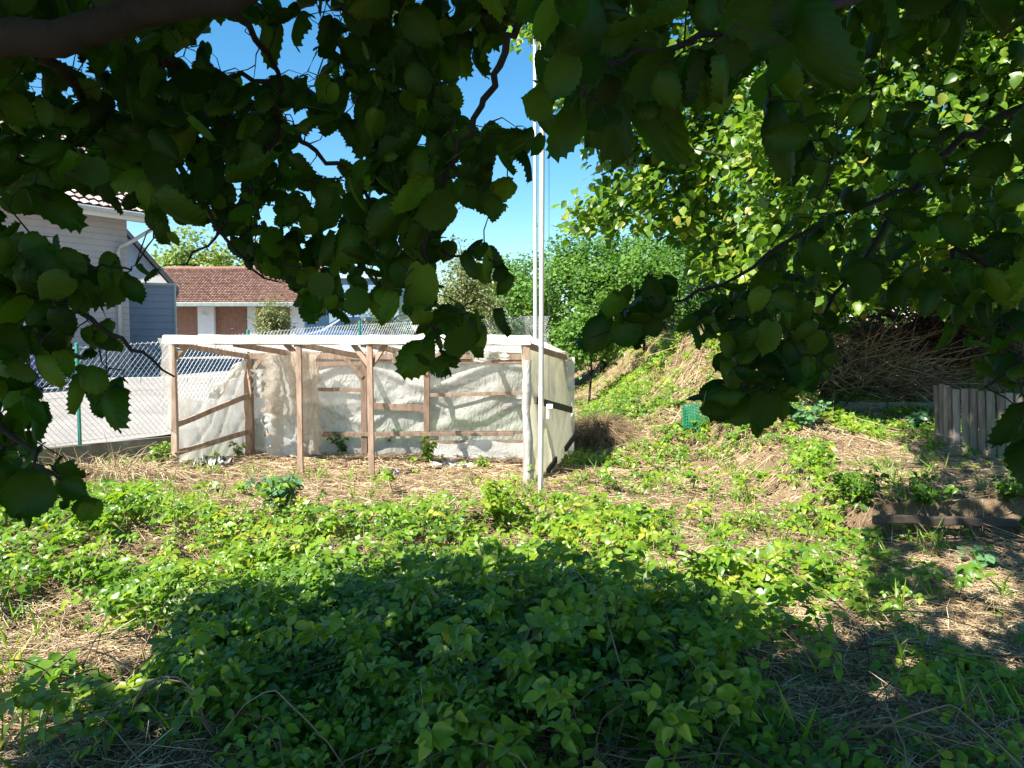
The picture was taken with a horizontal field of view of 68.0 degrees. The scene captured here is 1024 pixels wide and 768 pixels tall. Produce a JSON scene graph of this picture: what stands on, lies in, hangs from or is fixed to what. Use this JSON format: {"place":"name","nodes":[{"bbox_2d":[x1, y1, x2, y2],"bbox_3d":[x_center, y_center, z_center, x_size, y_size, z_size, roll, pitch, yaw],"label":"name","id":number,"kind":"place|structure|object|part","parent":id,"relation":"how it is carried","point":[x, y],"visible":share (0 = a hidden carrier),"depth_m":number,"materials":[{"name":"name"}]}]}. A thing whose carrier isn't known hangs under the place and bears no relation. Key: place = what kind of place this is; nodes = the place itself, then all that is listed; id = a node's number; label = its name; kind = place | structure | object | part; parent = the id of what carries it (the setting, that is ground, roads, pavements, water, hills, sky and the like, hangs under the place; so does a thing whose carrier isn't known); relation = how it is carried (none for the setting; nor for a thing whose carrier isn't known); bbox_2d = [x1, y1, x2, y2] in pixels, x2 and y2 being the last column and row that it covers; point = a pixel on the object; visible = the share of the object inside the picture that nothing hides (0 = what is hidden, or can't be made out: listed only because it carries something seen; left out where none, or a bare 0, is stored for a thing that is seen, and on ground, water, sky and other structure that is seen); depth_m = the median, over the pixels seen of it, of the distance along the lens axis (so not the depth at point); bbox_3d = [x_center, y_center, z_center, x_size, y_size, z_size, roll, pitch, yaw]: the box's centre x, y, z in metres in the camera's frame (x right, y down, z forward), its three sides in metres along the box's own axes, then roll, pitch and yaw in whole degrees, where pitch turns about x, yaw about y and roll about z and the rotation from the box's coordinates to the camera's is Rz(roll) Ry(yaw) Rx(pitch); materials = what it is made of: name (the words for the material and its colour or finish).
{"place":"outdoors","nodes":[
{"label":"outdoors","id":0,"kind":"place"},
{"bbox_2d":[1,346,375,446],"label":"parking lot","id":1,"kind":"structure","parent":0,"point":[92,420],"depth_m":14.26,"materials":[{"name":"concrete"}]},
{"bbox_2d":[29,355,43,390],"bbox_3d":[-10.237,-0.342,15.810,0.620,1.023,0.688,0,3,0],"label":"wheelie bin","id":2,"kind":"object","parent":1,"relation":"on","point":[33,365],"visible":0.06,"depth_m":15.89,"materials":[{"name":"blue plastic"}]},
{"bbox_2d":[0,120,151,378],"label":"house","id":3,"kind":"structure","parent":1,"relation":"on","point":[100,234],"depth_m":19.14,"materials":[{"name":"tile"}]},
{"bbox_2d":[41,376,227,384],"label":"lot kerb","id":4,"kind":"structure","parent":1,"relation":"on","point":[182,379],"depth_m":17.68,"materials":[{"name":"concrete"}]},
{"bbox_2d":[129,282,177,367],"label":"shed","id":5,"kind":"structure","parent":1,"relation":"on","point":[153,317],"depth_m":21.97,"materials":[{"name":"blue wood"}]},
{"bbox_2d":[127,229,178,298],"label":"shed roof","id":6,"kind":"structure","parent":5,"relation":"on","point":[148,262],"depth_m":27.36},
{"bbox_2d":[144,224,244,270],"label":"broadleaf tree","id":7,"kind":"object","parent":1,"relation":"on","point":[181,257],"visible":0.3,"depth_m":56.53,"materials":[{"name":"green plant"}]},
{"bbox_2d":[246,291,298,334],"bbox_3d":[-11.337,-2.592,35.920,2.426,3.677,2.623,-1,3,-18],"label":"bamboo bush","id":8,"kind":"object","parent":1,"relation":"on","point":[272,322],"visible":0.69,"depth_m":35.62,"materials":[{"name":"green plant"}]},
{"bbox_2d":[297,314,414,352],"bbox_3d":[-5.184,-1.500,24.955,3.980,1.547,1.790,0,3,0],"label":"parked car","id":9,"kind":"object","parent":1,"relation":"on","point":[339,322],"visible":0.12,"depth_m":24.13,"materials":[{"name":"white paint"}]},
{"bbox_3d":[-5.354,-1.931,24.149,1.020,0.415,0.111,0,3,0],"label":"side window","id":10,"kind":"part","parent":9,"relation":"part of","materials":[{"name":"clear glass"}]},
{"bbox_3d":[-4.239,-1.931,24.149,1.090,0.415,0.111,0,3,0],"label":"side window","id":11,"kind":"part","parent":9,"relation":"part of","materials":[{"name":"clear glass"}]},
{"bbox_2d":[329,276,410,325],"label":"house","id":12,"kind":"structure","parent":1,"relation":"on","point":[346,285],"depth_m":49.74,"materials":[{"name":"white glass"}]},
{"bbox_2d":[322,302,422,352],"bbox_3d":[-3.442,-1.200,19.591,3.122,2.184,2.252,2,4,28],"label":"fruit tree","id":13,"kind":"object","parent":1,"relation":"on","point":[387,324],"visible":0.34,"depth_m":19.38,"materials":[{"name":"green plant"}]},
{"bbox_2d":[392,238,528,334],"bbox_3d":[-1.239,-1.816,18.845,2.968,3.582,3.147,2,4,28],"label":"fruit tree","id":14,"kind":"object","parent":1,"relation":"on","point":[463,297],"visible":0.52,"depth_m":18.45,"materials":[{"name":"green plant"}]},
{"bbox_2d":[440,206,481,304],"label":"sapling","id":15,"kind":"object","parent":1,"relation":"on","point":[453,236],"visible":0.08,"depth_m":20.29,"materials":[{"name":"green plant"}]},
{"bbox_2d":[467,252,570,353],"bbox_3d":[-0.048,-2.462,24.907,3.971,3.783,4.035,0,3,0],"label":"hedge tree","id":16,"kind":"object","parent":1,"relation":"on","point":[519,294],"visible":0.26,"depth_m":24.22,"materials":[{"name":"green plant"}]},
{"bbox_2d":[164,266,328,345],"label":"garage","id":17,"kind":"structure","parent":0,"point":[214,300],"depth_m":41.12,"materials":[{"name":"tile"}]},
{"bbox_2d":[176,307,197,344],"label":"door","id":18,"kind":"structure","parent":17,"relation":"in","point":[187,317],"depth_m":41.11,"materials":[{"name":"brown wood"}]},
{"bbox_2d":[216,307,247,334],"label":"door","id":19,"kind":"structure","parent":17,"relation":"in","point":[229,320],"depth_m":41.10,"materials":[{"name":"brown wood"}]},
{"bbox_2d":[257,307,289,334],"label":"door","id":20,"kind":"structure","parent":17,"relation":"in","point":[288,308],"depth_m":41.08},
{"bbox_2d":[22,0,981,336],"label":"sky","id":21,"kind":"structure","parent":0,"point":[512,233],"materials":[{"name":"blue"}]},
{"bbox_2d":[0,321,1023,767],"bbox_3d":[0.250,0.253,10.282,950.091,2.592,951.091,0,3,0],"label":"ground","id":22,"kind":"structure","parent":0,"point":[942,507],"depth_m":6.78,"materials":[{"name":"soil"}]},
{"bbox_2d":[19,436,170,468],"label":"retaining wall","id":23,"kind":"structure","parent":22,"relation":"on","point":[95,449],"depth_m":10.36,"materials":[{"name":"concrete"}]},
{"bbox_2d":[1,316,548,445],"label":"chain link fence","id":24,"kind":"object","parent":23,"relation":"on","point":[78,416],"visible":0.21,"depth_m":10.82,"materials":[{"name":"metal"}]},
{"bbox_2d":[32,430,208,488],"bbox_3d":[-5.063,0.868,9.373,2.628,0.716,1.905,1,4,20],"label":"brush pile","id":25,"kind":"object","parent":22,"relation":"on","point":[146,470],"visible":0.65,"depth_m":9.33,"materials":[{"name":"beige plant"}]},
{"bbox_2d":[116,447,146,473],"bbox_3d":[-4.869,0.991,9.684,0.459,0.391,0.027,0,3,1],"label":"stick","id":26,"kind":"object","parent":22,"relation":"on","point":[137,459],"visible":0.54,"depth_m":9.67,"materials":[{"name":"wood"}]},
{"bbox_2d":[149,441,171,467],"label":"bramble bush","id":27,"kind":"object","parent":22,"relation":"on","point":[157,455],"visible":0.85,"depth_m":10.11,"materials":[{"name":"green plant"}]},
{"bbox_2d":[192,454,232,468],"bbox_3d":[-4.137,1.067,10.455,0.475,0.154,0.519,0,3,0],"label":"plastic scrap","id":28,"kind":"object","parent":22,"relation":"on","point":[214,460],"visible":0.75,"depth_m":10.41,"materials":[{"name":"white plastic"}]},
{"bbox_2d":[228,440,246,457],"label":"bramble bush","id":29,"kind":"object","parent":22,"relation":"on","point":[238,452],"visible":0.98,"depth_m":11.24,"materials":[{"name":"green plant"}]},
{"bbox_2d":[0,0,545,529],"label":"hazel tree","id":30,"kind":"object","parent":22,"relation":"on","point":[408,70],"visible":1,"depth_m":1.76,"materials":[{"name":"green plant"}]},
{"bbox_2d":[244,474,303,508],"bbox_3d":[-2.332,1.089,7.562,0.487,0.431,0.560,3,4,39],"label":"leafy weed","id":31,"kind":"object","parent":22,"relation":"on","point":[280,493],"visible":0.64,"depth_m":7.52,"materials":[{"name":"plant"}]},
{"bbox_2d":[326,432,348,453],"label":"bramble bush","id":32,"kind":"object","parent":22,"relation":"on","point":[341,444],"visible":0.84,"depth_m":11.46,"materials":[{"name":"green plant"}]},
{"bbox_2d":[158,334,575,483],"bbox_3d":[-1.895,0.301,10.721,5.401,1.986,2.266,1,3,11],"label":"lean to greenhouse","id":33,"kind":"object","parent":22,"relation":"on","point":[299,396],"visible":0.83,"depth_m":11.21,"materials":[{"name":"white plastic"}]},
{"bbox_2d":[389,468,399,474],"bbox_3d":[-1.553,1.141,9.917,0.175,0.080,0.156,0,3,0],"label":"plastic scrap","id":34,"kind":"object","parent":22,"relation":"on","point":[396,470],"visible":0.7,"depth_m":9.88,"materials":[{"name":"white plastic"}]},
{"bbox_2d":[420,435,437,463],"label":"leafy weed","id":35,"kind":"object","parent":22,"relation":"on","point":[427,451],"visible":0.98,"depth_m":10.68,"materials":[{"name":"plant"}]},
{"bbox_2d":[431,460,477,467],"bbox_3d":[-0.742,1.113,10.558,0.770,0.073,0.389,0,3,0],"label":"plastic scrap","id":36,"kind":"object","parent":22,"relation":"on","point":[450,462],"visible":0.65,"depth_m":10.54,"materials":[{"name":"white plastic"}]},
{"bbox_2d":[474,455,489,467],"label":"leafy weed","id":37,"kind":"object","parent":22,"relation":"on","point":[480,462],"visible":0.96,"depth_m":10.25,"materials":[{"name":"plant"}]},
{"bbox_2d":[475,474,547,519],"bbox_3d":[-0.006,1.053,6.901,0.666,0.395,0.833,0,3,0],"label":"bramble bush","id":38,"kind":"object","parent":22,"relation":"on","point":[493,490],"visible":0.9,"depth_m":6.79,"materials":[{"name":"green plant"}]},
{"bbox_2d":[0,314,1023,767],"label":"bramble cover","id":39,"kind":"object","parent":22,"relation":"on","point":[320,608],"visible":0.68,"depth_m":3.82,"materials":[{"name":"green plant"}]},
{"bbox_2d":[0,319,1023,767],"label":"dead stems","id":40,"kind":"object","parent":22,"relation":"on","point":[986,587],"visible":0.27,"depth_m":5.28,"materials":[{"name":"beige plant"}]},
{"bbox_2d":[0,450,1023,767],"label":"bramble canes","id":41,"kind":"object","parent":22,"relation":"on","point":[720,738],"visible":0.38,"depth_m":3.43,"materials":[{"name":"plant"}]},
{"bbox_2d":[533,36,537,338],"bbox_3d":[0.400,-3.817,13.002,0.100,10.029,0.077,0,3,0],"label":"metal mast","id":42,"kind":"object","parent":22,"relation":"on","point":[535,309],"visible":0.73,"depth_m":13.04,"materials":[{"name":"metal"}]},
{"bbox_2d":[538,44,552,492],"bbox_3d":[0.375,-2.374,8.412,0.167,7.647,0.135,0,3,0],"label":"metal mast","id":43,"kind":"object","parent":22,"relation":"on","point":[541,334],"visible":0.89,"depth_m":8.46,"materials":[{"name":"silver metal"}]},
{"bbox_2d":[441,235,703,363],"bbox_3d":[3.304,-3.436,30.680,13.221,6.207,6.105,0,3,0],"label":"hedge tree","id":44,"kind":"object","parent":22,"relation":"on","point":[694,296],"visible":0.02,"depth_m":30.34,"materials":[{"name":"green plant"}]},
{"bbox_2d":[544,300,626,403],"bbox_3d":[1.705,-0.607,17.537,2.136,2.674,1.989,0,3,0],"label":"shrub","id":45,"kind":"object","parent":22,"relation":"on","point":[572,336],"visible":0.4,"depth_m":17.30,"materials":[{"name":"green plant"}]},
{"bbox_2d":[499,218,693,374],"bbox_3d":[2.864,-2.791,23.747,6.606,5.150,5.394,-1,3,-18],"label":"hedge tree","id":46,"kind":"object","parent":22,"relation":"on","point":[561,272],"visible":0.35,"depth_m":23.04,"materials":[{"name":"green plant"}]},
{"bbox_2d":[574,393,659,450],"bbox_3d":[1.330,0.530,12.108,1.957,1.039,1.995,-1,3,-18],"label":"dead grass heap","id":47,"kind":"object","parent":22,"relation":"on","point":[611,429],"visible":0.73,"depth_m":11.80,"materials":[{"name":"beige plant"}]},
{"bbox_2d":[595,290,681,355],"bbox_3d":[3.130,-1.416,18.517,2.598,1.747,2.384,1,3,17],"label":"shrub","id":48,"kind":"object","parent":22,"relation":"on","point":[665,323],"visible":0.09,"depth_m":18.22,"materials":[{"name":"green plant"}]},
{"bbox_2d":[578,204,772,336],"bbox_3d":[5.022,-2.830,20.708,6.328,4.774,5.440,0,3,0],"label":"hedge tree","id":49,"kind":"object","parent":22,"relation":"on","point":[673,257],"visible":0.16,"depth_m":20.51,"materials":[{"name":"green plant"}]},
{"bbox_2d":[682,403,708,431],"bbox_3d":[2.765,0.515,11.556,0.333,0.472,0.415,-1,3,-13],"label":"garden netting","id":50,"kind":"object","parent":22,"relation":"on","point":[686,414],"visible":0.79,"depth_m":11.43,"materials":[{"name":"green plastic"}]},
{"bbox_2d":[687,414,711,432],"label":"bramble bush","id":51,"kind":"object","parent":22,"relation":"on","point":[702,424],"visible":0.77,"depth_m":11.36,"materials":[{"name":"green plant"}]},
{"bbox_2d":[581,81,871,326],"bbox_3d":[8.411,-6.104,28.669,12.987,11.962,6.216,0,3,0],"label":"hedge tree","id":52,"kind":"object","parent":22,"relation":"on","point":[638,214],"visible":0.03,"depth_m":28.38,"materials":[{"name":"green plant"}]},
{"bbox_2d":[507,0,1023,336],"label":"hazel tree","id":53,"kind":"object","parent":22,"relation":"on","point":[722,260],"visible":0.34,"depth_m":11.55,"materials":[{"name":"green plant"}]},
{"bbox_2d":[509,0,1023,532],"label":"hazel tree","id":54,"kind":"object","parent":22,"relation":"on","point":[609,70],"visible":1,"depth_m":1.82,"materials":[{"name":"green plant"}]},
{"bbox_2d":[789,399,831,429],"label":"bramble bush","id":55,"kind":"object","parent":22,"relation":"on","point":[802,419],"visible":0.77,"depth_m":10.48,"materials":[{"name":"green plant"}]},
{"bbox_2d":[625,285,1014,411],"bbox_3d":[5.880,-0.945,13.588,7.599,2.777,5.473,0,3,0],"label":"brush pile","id":56,"kind":"object","parent":22,"relation":"on","point":[839,373],"visible":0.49,"depth_m":13.17,"materials":[{"name":"brown wood"}]},
{"bbox_2d":[748,291,898,377],"bbox_3d":[5.644,-0.894,15.407,4.387,3.078,2.692,1,3,10],"label":"brown thicket","id":57,"kind":"object","parent":22,"relation":"on","point":[897,325],"visible":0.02,"depth_m":15.06,"materials":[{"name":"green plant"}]},
{"bbox_2d":[665,6,1022,323],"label":"hedge tree","id":58,"kind":"object","parent":22,"relation":"on","point":[827,200],"visible":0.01,"depth_m":21.58,"materials":[{"name":"green plant"}]},
{"bbox_2d":[816,464,899,502],"bbox_3d":[3.148,0.921,6.939,0.520,0.392,0.678,-3,4,-42],"label":"bramble bush","id":59,"kind":"object","parent":22,"relation":"on","point":[842,483],"visible":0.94,"depth_m":6.92,"materials":[{"name":"green plant"}]},
{"bbox_2d":[828,227,935,321],"bbox_3d":[11.870,-2.538,24.974,12.323,6.279,5.871,0,3,0],"label":"hedge tree","id":60,"kind":"object","parent":22,"relation":"on","point":[847,285],"visible":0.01,"depth_m":24.76,"materials":[{"name":"green plant"}]},
{"bbox_2d":[837,401,933,411],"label":"concrete kerb","id":61,"kind":"structure","parent":22,"relation":"on","point":[861,405],"depth_m":12.77,"materials":[{"name":"grey concrete"}]},
{"bbox_2d":[904,411,933,428],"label":"leafy weed","id":62,"kind":"object","parent":22,"relation":"on","point":[914,418],"visible":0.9,"depth_m":11.18,"materials":[{"name":"plant"}]},
{"bbox_2d":[830,307,1023,388],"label":"brown thicket","id":63,"kind":"object","parent":22,"relation":"on","point":[929,322],"visible":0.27,"depth_m":14.86,"materials":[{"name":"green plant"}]},
{"bbox_2d":[908,472,968,505],"bbox_3d":[3.795,0.949,6.760,0.480,0.260,0.636,2,4,28],"label":"bramble bush","id":64,"kind":"object","parent":22,"relation":"on","point":[920,491],"visible":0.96,"depth_m":6.69,"materials":[{"name":"green plant"}]},
{"bbox_2d":[872,514,1021,527],"bbox_3d":[5.937,1.199,6.644,5.576,0.138,0.112,0,3,0],"label":"sleeper edging","id":65,"kind":"object","parent":22,"relation":"on","point":[936,520],"visible":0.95,"depth_m":6.62,"materials":[{"name":"brown wood"}]},
{"bbox_2d":[921,1,1023,192],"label":"hedge tree","id":66,"kind":"object","parent":22,"relation":"on","point":[1021,177],"depth_m":17.73,"materials":[{"name":"green plant"}]},
{"bbox_2d":[932,384,1023,458],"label":"slat palisade","id":67,"kind":"object","parent":22,"relation":"on","point":[952,426],"visible":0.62,"depth_m":9.21,"materials":[{"name":"grey wood"}]},
{"bbox_2d":[957,544,1002,569],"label":"leafy weed","id":68,"kind":"object","parent":22,"relation":"on","point":[985,559],"visible":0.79,"depth_m":5.80,"materials":[{"name":"plant"}]},
{"bbox_2d":[989,474,1022,503],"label":"bramble bush","id":69,"kind":"object","parent":22,"relation":"on","point":[1010,491],"visible":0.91,"depth_m":6.71,"materials":[{"name":"green plant"}]}
]}

